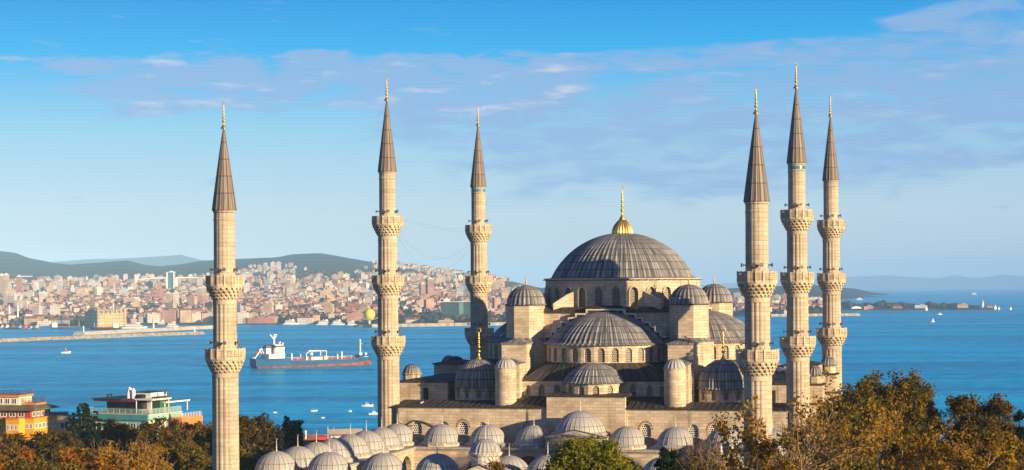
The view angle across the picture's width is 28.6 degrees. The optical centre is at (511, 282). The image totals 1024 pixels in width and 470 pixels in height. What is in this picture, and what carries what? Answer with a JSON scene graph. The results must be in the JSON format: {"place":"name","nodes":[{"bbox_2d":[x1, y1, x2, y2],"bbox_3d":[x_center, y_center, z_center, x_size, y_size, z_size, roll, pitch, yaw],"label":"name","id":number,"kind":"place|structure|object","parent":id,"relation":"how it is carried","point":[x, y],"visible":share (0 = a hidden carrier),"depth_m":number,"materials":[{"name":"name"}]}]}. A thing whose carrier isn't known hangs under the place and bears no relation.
{"place":"outdoors","nodes":[
{"label":"outdoors","id":0,"kind":"place"},
{"bbox_2d":[52,255,203,265],"bbox_3d":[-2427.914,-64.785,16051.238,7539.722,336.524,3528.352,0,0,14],"label":"hills","id":1,"kind":"structure","parent":0,"point":[167,260],"depth_m":16265.19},
{"bbox_2d":[0,251,889,326],"bbox_3d":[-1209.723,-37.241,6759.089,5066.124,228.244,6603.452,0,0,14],"label":"shore","id":2,"kind":"structure","parent":0,"point":[13,265],"depth_m":7379.27,"materials":[{"name":"soil"}]},
{"bbox_2d":[0,274,3,295],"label":"tower block","id":3,"kind":"structure","parent":2,"relation":"on","point":[1,283],"depth_m":4694.50,"materials":[{"name":"white paint"}]},
{"bbox_2d":[3,273,8,295],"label":"tower block","id":4,"kind":"structure","parent":2,"relation":"on","point":[6,281],"depth_m":4694.50,"materials":[{"name":"white paint"}]},
{"bbox_2d":[7,314,15,322],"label":"apartment building","id":5,"kind":"structure","parent":2,"relation":"on","point":[11,317],"depth_m":3408.99,"materials":[{"name":"white brick"}]},
{"bbox_2d":[16,275,21,293],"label":"tower block","id":6,"kind":"structure","parent":2,"relation":"on","point":[18,283],"depth_m":4744.50,"materials":[{"name":"pink concrete"}]},
{"bbox_2d":[19,300,28,308],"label":"apartment building","id":7,"kind":"structure","parent":2,"relation":"on","point":[24,303],"depth_m":3898.36,"materials":[{"name":"white brick"}]},
{"bbox_2d":[24,315,36,324],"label":"warehouse","id":8,"kind":"structure","parent":2,"relation":"on","point":[28,320],"depth_m":3358.00,"materials":[{"name":"beige brick"}]},
{"bbox_2d":[32,305,42,315],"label":"apartment building","id":9,"kind":"structure","parent":2,"relation":"on","point":[37,310],"depth_m":3503.23,"materials":[{"name":"white concrete"}]},
{"bbox_2d":[39,279,43,291],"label":"tower block","id":10,"kind":"structure","parent":2,"relation":"on","point":[41,285],"depth_m":4994.50,"materials":[{"name":"concrete"}]},
{"bbox_2d":[37,319,49,325],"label":"warehouse","id":11,"kind":"structure","parent":2,"relation":"on","point":[45,322],"depth_m":3346.00,"materials":[{"name":"white concrete"}]},
{"bbox_2d":[50,304,59,314],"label":"apartment building","id":12,"kind":"structure","parent":2,"relation":"on","point":[55,309],"depth_m":3534.90,"materials":[{"name":"beige brick"}]},
{"bbox_2d":[46,317,63,323],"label":"warehouse","id":13,"kind":"structure","parent":2,"relation":"on","point":[54,320],"depth_m":3355.00,"materials":[{"name":"white brick"}]},
{"bbox_2d":[76,288,84,296],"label":"apartment building","id":14,"kind":"structure","parent":2,"relation":"on","point":[80,292],"depth_m":4469.45,"materials":[{"name":"beige brick"}]},
{"bbox_2d":[85,305,126,326],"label":"railway station","id":15,"kind":"object","parent":2,"relation":"on","point":[98,317],"visible":0.99,"depth_m":3216.37,"materials":[{"name":"stone"}]},
{"bbox_2d":[146,312,158,322],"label":"apartment building","id":16,"kind":"structure","parent":2,"relation":"on","point":[151,316],"depth_m":3375.60,"materials":[{"name":"beige concrete"}]},
{"bbox_2d":[156,290,163,299],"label":"apartment building","id":17,"kind":"structure","parent":2,"relation":"on","point":[160,294],"depth_m":4485.62,"materials":[{"name":"pink concrete"}]},
{"bbox_2d":[165,292,171,302],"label":"tower block","id":18,"kind":"structure","parent":2,"relation":"on","point":[168,297],"depth_m":4044.50,"materials":[{"name":"concrete"}]},
{"bbox_2d":[162,309,177,322],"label":"apartment building","id":19,"kind":"structure","parent":2,"relation":"on","point":[169,315],"depth_m":3377.00,"materials":[{"name":"pink brick"}]},
{"bbox_2d":[165,301,176,307],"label":"apartment building","id":20,"kind":"structure","parent":2,"relation":"on","point":[171,304],"depth_m":3753.83,"materials":[{"name":"beige brick"}]},
{"bbox_2d":[137,277,204,280],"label":"viaduct","id":21,"kind":"object","parent":2,"relation":"on","point":[165,277],"visible":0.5,"depth_m":5750.00,"materials":[{"name":"white paint"}]},
{"bbox_2d":[166,271,177,288],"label":"tower block","id":22,"kind":"structure","parent":2,"relation":"on","point":[171,281],"depth_m":5241.00,"materials":[{"name":"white glass"}]},
{"bbox_2d":[173,291,178,303],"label":"tower block","id":23,"kind":"structure","parent":2,"relation":"on","point":[175,296],"depth_m":4054.50,"materials":[{"name":"concrete"}]},
{"bbox_2d":[179,308,191,322],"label":"apartment building","id":24,"kind":"structure","parent":2,"relation":"on","point":[185,315],"depth_m":3375.01,"materials":[{"name":"beige brick"}]},
{"bbox_2d":[187,295,196,306],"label":"apartment building","id":25,"kind":"structure","parent":2,"relation":"on","point":[192,300],"depth_m":4097.93,"materials":[{"name":"beige concrete"}]},
{"bbox_2d":[192,312,200,321],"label":"apartment building","id":26,"kind":"structure","parent":2,"relation":"on","point":[196,316],"depth_m":3389.16,"materials":[{"name":"beige concrete"}]},
{"bbox_2d":[202,312,212,321],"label":"apartment building","id":27,"kind":"structure","parent":2,"relation":"on","point":[208,316],"depth_m":3404.98,"materials":[{"name":"beige concrete"}]},
{"bbox_2d":[203,300,211,307],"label":"apartment building","id":28,"kind":"structure","parent":2,"relation":"on","point":[207,303],"depth_m":3990.34,"materials":[{"name":"grey concrete"}]},
{"bbox_2d":[237,311,248,323],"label":"warehouse","id":29,"kind":"structure","parent":2,"relation":"on","point":[242,316],"depth_m":3344.00,"materials":[{"name":"white concrete"}]},
{"bbox_2d":[243,316,273,323],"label":"warehouse","id":30,"kind":"structure","parent":2,"relation":"on","point":[261,320],"depth_m":3344.00,"materials":[{"name":"red brick"}]},
{"bbox_2d":[263,302,273,313],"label":"apartment building","id":31,"kind":"structure","parent":2,"relation":"on","point":[268,307],"depth_m":3581.48,"materials":[{"name":"beige brick"}]},
{"bbox_2d":[285,286,292,295],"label":"apartment building","id":32,"kind":"structure","parent":2,"relation":"on","point":[289,291],"depth_m":4598.80,"materials":[{"name":"white concrete"}]},
{"bbox_2d":[297,315,313,323],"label":"warehouse","id":33,"kind":"structure","parent":2,"relation":"on","point":[308,319],"depth_m":3329.00,"materials":[{"name":"white concrete"}]},
{"bbox_2d":[311,313,319,321],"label":"house","id":34,"kind":"structure","parent":2,"relation":"on","point":[316,317],"depth_m":3352.34,"materials":[{"name":"beige brick"}]},
{"bbox_2d":[324,303,333,313],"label":"apartment building","id":35,"kind":"structure","parent":2,"relation":"on","point":[328,307],"depth_m":3476.62,"materials":[{"name":"beige brick"}]},
{"bbox_2d":[346,312,363,321],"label":"warehouse","id":36,"kind":"structure","parent":2,"relation":"on","point":[355,316],"depth_m":3303.00,"materials":[{"name":"pink brick"}]},
{"bbox_2d":[0,260,821,323],"bbox_3d":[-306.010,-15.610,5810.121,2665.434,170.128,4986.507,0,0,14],"label":"distant houses","id":37,"kind":"structure","parent":2,"relation":"on","point":[244,303],"depth_m":4736.44,"materials":[{"name":"beige concrete"}]},
{"bbox_2d":[0,268,821,323],"bbox_3d":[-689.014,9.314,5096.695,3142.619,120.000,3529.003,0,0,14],"label":"city trees","id":38,"kind":"object","parent":2,"relation":"on","point":[423,318],"visible":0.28,"depth_m":3439.74,"materials":[{"name":"green plant"}]},
{"bbox_2d":[405,317,418,322],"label":"warehouse","id":39,"kind":"structure","parent":2,"relation":"on","point":[412,320],"depth_m":3195.00,"materials":[{"name":"beige brick"}]},
{"bbox_2d":[419,282,426,293],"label":"tower block","id":40,"kind":"structure","parent":2,"relation":"on","point":[422,287],"depth_m":4344.47,"materials":[{"name":"concrete"}]},
{"bbox_2d":[424,298,433,310],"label":"apartment building","id":41,"kind":"structure","parent":2,"relation":"on","point":[429,303],"depth_m":3580.12,"materials":[{"name":"pink brick"}]},
{"bbox_2d":[426,277,433,296],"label":"tower block","id":42,"kind":"structure","parent":2,"relation":"on","point":[430,286],"depth_m":4343.19,"materials":[{"name":"concrete"}]},
{"bbox_2d":[365,322,505,326],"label":"sea wall","id":43,"kind":"structure","parent":2,"relation":"on","point":[431,324],"depth_m":3106.34,"materials":[{"name":"stone"}]},
{"bbox_2d":[441,301,469,315],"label":"office block","id":44,"kind":"structure","parent":2,"relation":"on","point":[455,308],"depth_m":3330.00,"materials":[{"name":"teal glass"}]},
{"bbox_2d":[456,286,464,295],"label":"apartment building","id":45,"kind":"structure","parent":2,"relation":"on","point":[460,290],"depth_m":4529.45,"materials":[{"name":"white concrete"}]},
{"bbox_2d":[493,297,500,309],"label":"apartment building","id":46,"kind":"structure","parent":2,"relation":"on","point":[496,302],"depth_m":3708.02,"materials":[{"name":"pink concrete"}]},
{"bbox_2d":[0,289,1023,440],"bbox_3d":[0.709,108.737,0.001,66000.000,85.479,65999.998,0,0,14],"label":"sea","id":47,"kind":"structure","parent":0,"point":[954,353],"depth_m":1749.19,"materials":[{"name":"liquid"}]},
{"bbox_2d":[50,322,84,328],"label":"coaster","id":48,"kind":"object","parent":47,"relation":"on","point":[55,325],"visible":1,"depth_m":3060.89,"materials":[{"name":"white paint"}]},
{"bbox_2d":[0,331,204,341],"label":"breakwater","id":49,"kind":"object","parent":47,"relation":"in","point":[97,336],"visible":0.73,"depth_m":2533.09,"materials":[{"name":"white concrete"}]},
{"bbox_2d":[90,323,120,329],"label":"coaster","id":50,"kind":"object","parent":47,"relation":"on","point":[115,326],"visible":0.98,"depth_m":3006.47,"materials":[{"name":"black paint"}]},
{"bbox_2d":[122,322,146,328],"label":"ferry","id":51,"kind":"object","parent":47,"relation":"on","point":[137,325],"visible":0.98,"depth_m":3068.03,"materials":[{"name":"white paint"}]},
{"bbox_2d":[73,325,212,334],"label":"breakwater","id":52,"kind":"object","parent":47,"relation":"in","point":[140,330],"visible":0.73,"depth_m":2852.89,"materials":[{"name":"stone"}]},
{"bbox_2d":[250,334,373,368],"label":"tanker ship","id":53,"kind":"object","parent":47,"relation":"on","point":[273,355],"visible":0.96,"depth_m":1595.53,"materials":[{"name":"white paint"}]},
{"bbox_2d":[770,313,859,316],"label":"breakwater","id":54,"kind":"object","parent":47,"relation":"in","point":[817,314],"visible":0.48,"depth_m":3808.71,"materials":[{"name":"stone"}]},
{"bbox_2d":[841,300,1000,310],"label":"peninsula","id":55,"kind":"object","parent":47,"relation":"in","point":[877,304],"depth_m":4556.34},
{"bbox_2d":[0,0,1023,287],"label":"sky","id":56,"kind":"structure","parent":0,"point":[111,111],"materials":[{"name":"blue"}]},
{"bbox_2d":[701,274,1023,289],"bbox_3d":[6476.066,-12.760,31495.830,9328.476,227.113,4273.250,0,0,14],"label":"hills","id":57,"kind":"structure","parent":0,"point":[890,282],"depth_m":31300.39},
{"bbox_3d":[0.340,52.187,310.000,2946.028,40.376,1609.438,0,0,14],"label":"ground","id":58,"kind":"structure","parent":0,"visible":0},
{"bbox_2d":[0,430,34,463],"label":"autumn tree","id":59,"kind":"object","parent":58,"relation":"on","point":[10,444],"visible":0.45,"depth_m":300.09,"materials":[{"name":"orange plant"}]},
{"bbox_2d":[0,445,38,469],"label":"autumn tree","id":60,"kind":"object","parent":58,"relation":"on","point":[27,453],"visible":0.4,"depth_m":244.63,"materials":[{"name":"orange plant"}]},
{"bbox_2d":[0,389,58,444],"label":"yellow hotel","id":61,"kind":"structure","parent":58,"relation":"on","point":[23,413],"depth_m":394.73,"materials":[{"name":"paint"}]},
{"bbox_2d":[2,456,84,469],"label":"autumn tree","id":62,"kind":"object","parent":58,"relation":"on","point":[15,464],"visible":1,"depth_m":214.85,"materials":[{"name":"brown plant"}]},
{"bbox_2d":[30,427,85,468],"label":"autumn tree","id":63,"kind":"object","parent":58,"relation":"on","point":[49,445],"visible":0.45,"depth_m":299.17,"materials":[{"name":"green plant"}]},
{"bbox_2d":[54,414,71,443],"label":"house","id":64,"kind":"structure","parent":58,"relation":"on","point":[62,419],"depth_m":405.23,"materials":[{"name":"beige paint"}]},
{"bbox_2d":[46,446,105,469],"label":"autumn tree","id":65,"kind":"object","parent":58,"relation":"on","point":[65,456],"visible":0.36,"depth_m":259.84,"materials":[{"name":"orange plant"}]},
{"bbox_2d":[65,403,104,449],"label":"cedar tree","id":66,"kind":"object","parent":58,"relation":"on","point":[85,416],"visible":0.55,"depth_m":371.05,"materials":[{"name":"green plant"}]},
{"bbox_2d":[65,428,104,450],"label":"evergreen tree","id":67,"kind":"object","parent":58,"relation":"on","point":[89,438],"visible":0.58,"depth_m":348.07,"materials":[{"name":"green plant"}]},
{"bbox_2d":[85,455,121,469],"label":"autumn tree","id":68,"kind":"object","parent":58,"relation":"on","point":[97,463],"visible":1,"depth_m":223.77,"materials":[{"name":"orange plant"}]},
{"bbox_2d":[71,433,173,469],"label":"autumn tree","id":69,"kind":"object","parent":58,"relation":"on","point":[146,457],"visible":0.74,"depth_m":231.48,"materials":[{"name":"brown plant"}]},
{"bbox_2d":[97,416,177,455],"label":"autumn tree","id":70,"kind":"object","parent":58,"relation":"on","point":[123,433],"visible":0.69,"depth_m":316.20,"materials":[{"name":"green plant"}]},
{"bbox_2d":[89,386,189,433],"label":"teal hotel","id":71,"kind":"structure","parent":58,"relation":"on","point":[128,406],"depth_m":506.00,"materials":[{"name":"paint"}]},
{"bbox_2d":[152,440,211,469],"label":"autumn tree","id":72,"kind":"object","parent":58,"relation":"on","point":[187,457],"visible":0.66,"depth_m":265.88,"materials":[{"name":"green plant"}]},
{"bbox_2d":[157,418,211,460],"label":"autumn tree","id":73,"kind":"object","parent":58,"relation":"on","point":[185,431],"visible":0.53,"depth_m":329.29,"materials":[{"name":"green plant"}]},
{"bbox_2d":[172,411,202,424],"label":"annex house","id":74,"kind":"structure","parent":58,"relation":"on","point":[191,419],"depth_m":509.80,"materials":[{"name":"paint"}]},
{"bbox_2d":[196,422,211,460],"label":"autumn tree","id":75,"kind":"object","parent":58,"relation":"on","point":[209,430],"visible":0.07,"depth_m":343.38,"materials":[{"name":"green plant"}]},
{"bbox_2d":[205,102,244,469],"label":"minaret","id":76,"kind":"object","parent":58,"relation":"on","point":[225,357],"visible":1,"depth_m":255.75,"materials":[{"name":"stone"}]},
{"bbox_2d":[239,448,261,469],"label":"autumn tree","id":77,"kind":"object","parent":58,"relation":"on","point":[247,461],"visible":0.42,"depth_m":298.42,"materials":[{"name":"green plant"}]},
{"bbox_2d":[239,412,286,455],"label":"autumn tree","id":78,"kind":"object","parent":58,"relation":"on","point":[256,430],"visible":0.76,"depth_m":328.67,"materials":[{"name":"green plant"}]},
{"bbox_2d":[264,428,289,450],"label":"autumn tree","id":79,"kind":"object","parent":58,"relation":"on","point":[286,446],"visible":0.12,"depth_m":343.89,"materials":[{"name":"green plant"}]},
{"bbox_2d":[272,430,284,451],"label":"cypress tree","id":80,"kind":"object","parent":58,"relation":"on","point":[279,438],"visible":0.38,"depth_m":317.50,"materials":[{"name":"green plant"}]},
{"bbox_2d":[281,416,305,446],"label":"poplar tree","id":81,"kind":"object","parent":58,"relation":"on","point":[293,429],"visible":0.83,"depth_m":371.32,"materials":[{"name":"green plant"}]},
{"bbox_2d":[303,434,345,439],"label":"house","id":82,"kind":"structure","parent":58,"relation":"on","point":[310,437],"depth_m":473.84,"materials":[{"name":"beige paint"}]},
{"bbox_2d":[327,428,362,433],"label":"house","id":83,"kind":"structure","parent":58,"relation":"on","point":[342,431],"depth_m":501.88,"materials":[{"name":"yellow paint"}]},
{"bbox_2d":[371,77,404,426],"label":"minaret","id":84,"kind":"object","parent":58,"relation":"on","point":[388,343],"visible":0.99,"depth_m":314.88,"materials":[{"name":"stone"}]},
{"bbox_2d":[465,105,493,359],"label":"minaret","id":85,"kind":"object","parent":58,"relation":"on","point":[478,282],"visible":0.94,"depth_m":366.41,"materials":[{"name":"stone"}]},
{"bbox_2d":[463,442,514,469],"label":"dry shrub","id":86,"kind":"object","parent":58,"relation":"on","point":[495,465],"visible":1,"depth_m":224.74,"materials":[{"name":"brown plant"}]},
{"bbox_2d":[255,398,799,469],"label":"courtyard arcade","id":87,"kind":"object","parent":58,"relation":"on","point":[441,446],"visible":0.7,"depth_m":296.50,"materials":[{"name":"stone"}]},
{"bbox_2d":[536,435,641,469],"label":"green tree","id":88,"kind":"object","parent":58,"relation":"on","point":[582,454],"visible":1,"depth_m":202.67,"materials":[{"name":"green plant"}]},
{"bbox_2d":[392,186,840,469],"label":"mosque","id":89,"kind":"structure","parent":58,"relation":"on","point":[620,325],"depth_m":315.42,"materials":[{"name":"stone"}]},
{"bbox_2d":[653,446,682,469],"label":"evergreen tree","id":90,"kind":"object","parent":58,"relation":"on","point":[664,462],"visible":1,"depth_m":225.44,"materials":[{"name":"green plant"}]},
{"bbox_2d":[671,433,746,469],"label":"autumn tree","id":91,"kind":"object","parent":58,"relation":"on","point":[701,463],"visible":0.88,"depth_m":210.88,"materials":[{"name":"brown plant"}]},
{"bbox_2d":[711,396,791,469],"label":"bare tree","id":92,"kind":"object","parent":58,"relation":"on","point":[766,444],"visible":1,"depth_m":164.03,"materials":[{"name":"brown plant"}]},
{"bbox_2d":[736,85,778,469],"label":"minaret","id":93,"kind":"object","parent":58,"relation":"on","point":[757,359],"visible":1,"depth_m":238.74,"materials":[{"name":"stone"}]},
{"bbox_2d":[713,427,816,469],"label":"autumn tree","id":94,"kind":"object","parent":58,"relation":"on","point":[786,464],"visible":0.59,"depth_m":184.76,"materials":[{"name":"brown plant"}]},
{"bbox_2d":[779,63,815,468],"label":"minaret","id":95,"kind":"object","parent":58,"relation":"on","point":[797,344],"visible":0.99,"depth_m":298.89,"materials":[{"name":"stone"}]},
{"bbox_2d":[767,401,864,469],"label":"autumn tree","id":96,"kind":"object","parent":58,"relation":"on","point":[802,446],"visible":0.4,"depth_m":194.76,"materials":[{"name":"brown plant"}]},
{"bbox_2d":[816,95,846,395],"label":"minaret","id":97,"kind":"object","parent":58,"relation":"on","point":[831,334],"visible":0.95,"depth_m":350.42,"materials":[{"name":"stone"}]},
{"bbox_2d":[776,369,897,469],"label":"bare tree","id":98,"kind":"object","parent":58,"relation":"on","point":[845,450],"visible":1,"depth_m":157.57,"materials":[{"name":"brown plant"}]},
{"bbox_2d":[818,446,884,469],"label":"autumn tree","id":99,"kind":"object","parent":58,"relation":"on","point":[861,466],"visible":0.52,"depth_m":173.95,"materials":[{"name":"brown plant"}]},
{"bbox_2d":[813,389,890,464],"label":"autumn tree","id":100,"kind":"object","parent":58,"relation":"on","point":[858,406],"visible":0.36,"depth_m":248.19,"materials":[{"name":"brown plant"}]},
{"bbox_2d":[834,364,948,469],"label":"autumn tree","id":101,"kind":"object","parent":58,"relation":"on","point":[922,412],"visible":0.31,"depth_m":259.12,"materials":[{"name":"green plant"}]},
{"bbox_2d":[876,427,942,469],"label":"autumn tree","id":102,"kind":"object","parent":58,"relation":"on","point":[895,450],"visible":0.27,"depth_m":224.69,"materials":[{"name":"brown plant"}]},
{"bbox_2d":[857,390,981,469],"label":"bare tree","id":103,"kind":"object","parent":58,"relation":"on","point":[911,455],"visible":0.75,"depth_m":164.87,"materials":[{"name":"brown plant"}]},
{"bbox_2d":[927,455,987,469],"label":"autumn tree","id":104,"kind":"object","parent":58,"relation":"on","point":[977,464],"visible":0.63,"depth_m":170.78,"materials":[{"name":"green plant"}]},
{"bbox_2d":[941,431,991,469],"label":"autumn tree","id":105,"kind":"object","parent":58,"relation":"on","point":[976,442],"visible":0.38,"depth_m":214.72,"materials":[{"name":"brown plant"}]},
{"bbox_2d":[917,416,1022,469],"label":"bare tree","id":106,"kind":"object","parent":58,"relation":"on","point":[949,451],"visible":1,"depth_m":160.96,"materials":[{"name":"brown plant"}]},
{"bbox_2d":[939,392,1023,466],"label":"autumn tree","id":107,"kind":"object","parent":58,"relation":"on","point":[962,407],"visible":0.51,"depth_m":256.39,"materials":[{"name":"green plant"}]},
{"bbox_2d":[976,440,1023,469],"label":"autumn tree","id":108,"kind":"object","parent":58,"relation":"on","point":[1020,450],"visible":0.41,"depth_m":179.02,"materials":[{"name":"brown plant"}]},
{"bbox_2d":[1005,409,1023,465],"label":"evergreen tree","id":109,"kind":"object","parent":58,"relation":"on","point":[1019,416],"visible":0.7,"depth_m":239.66,"materials":[{"name":"green plant"}]},
{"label":"mooring mast","id":110,"kind":"object","parent":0,"visible":0},
{"bbox_2d":[363,309,374,322],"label":"tethered balloon","id":111,"kind":"object","parent":110,"relation":"attached to","point":[368,314],"visible":1,"depth_m":3098.53,"materials":[{"name":"fabric"}]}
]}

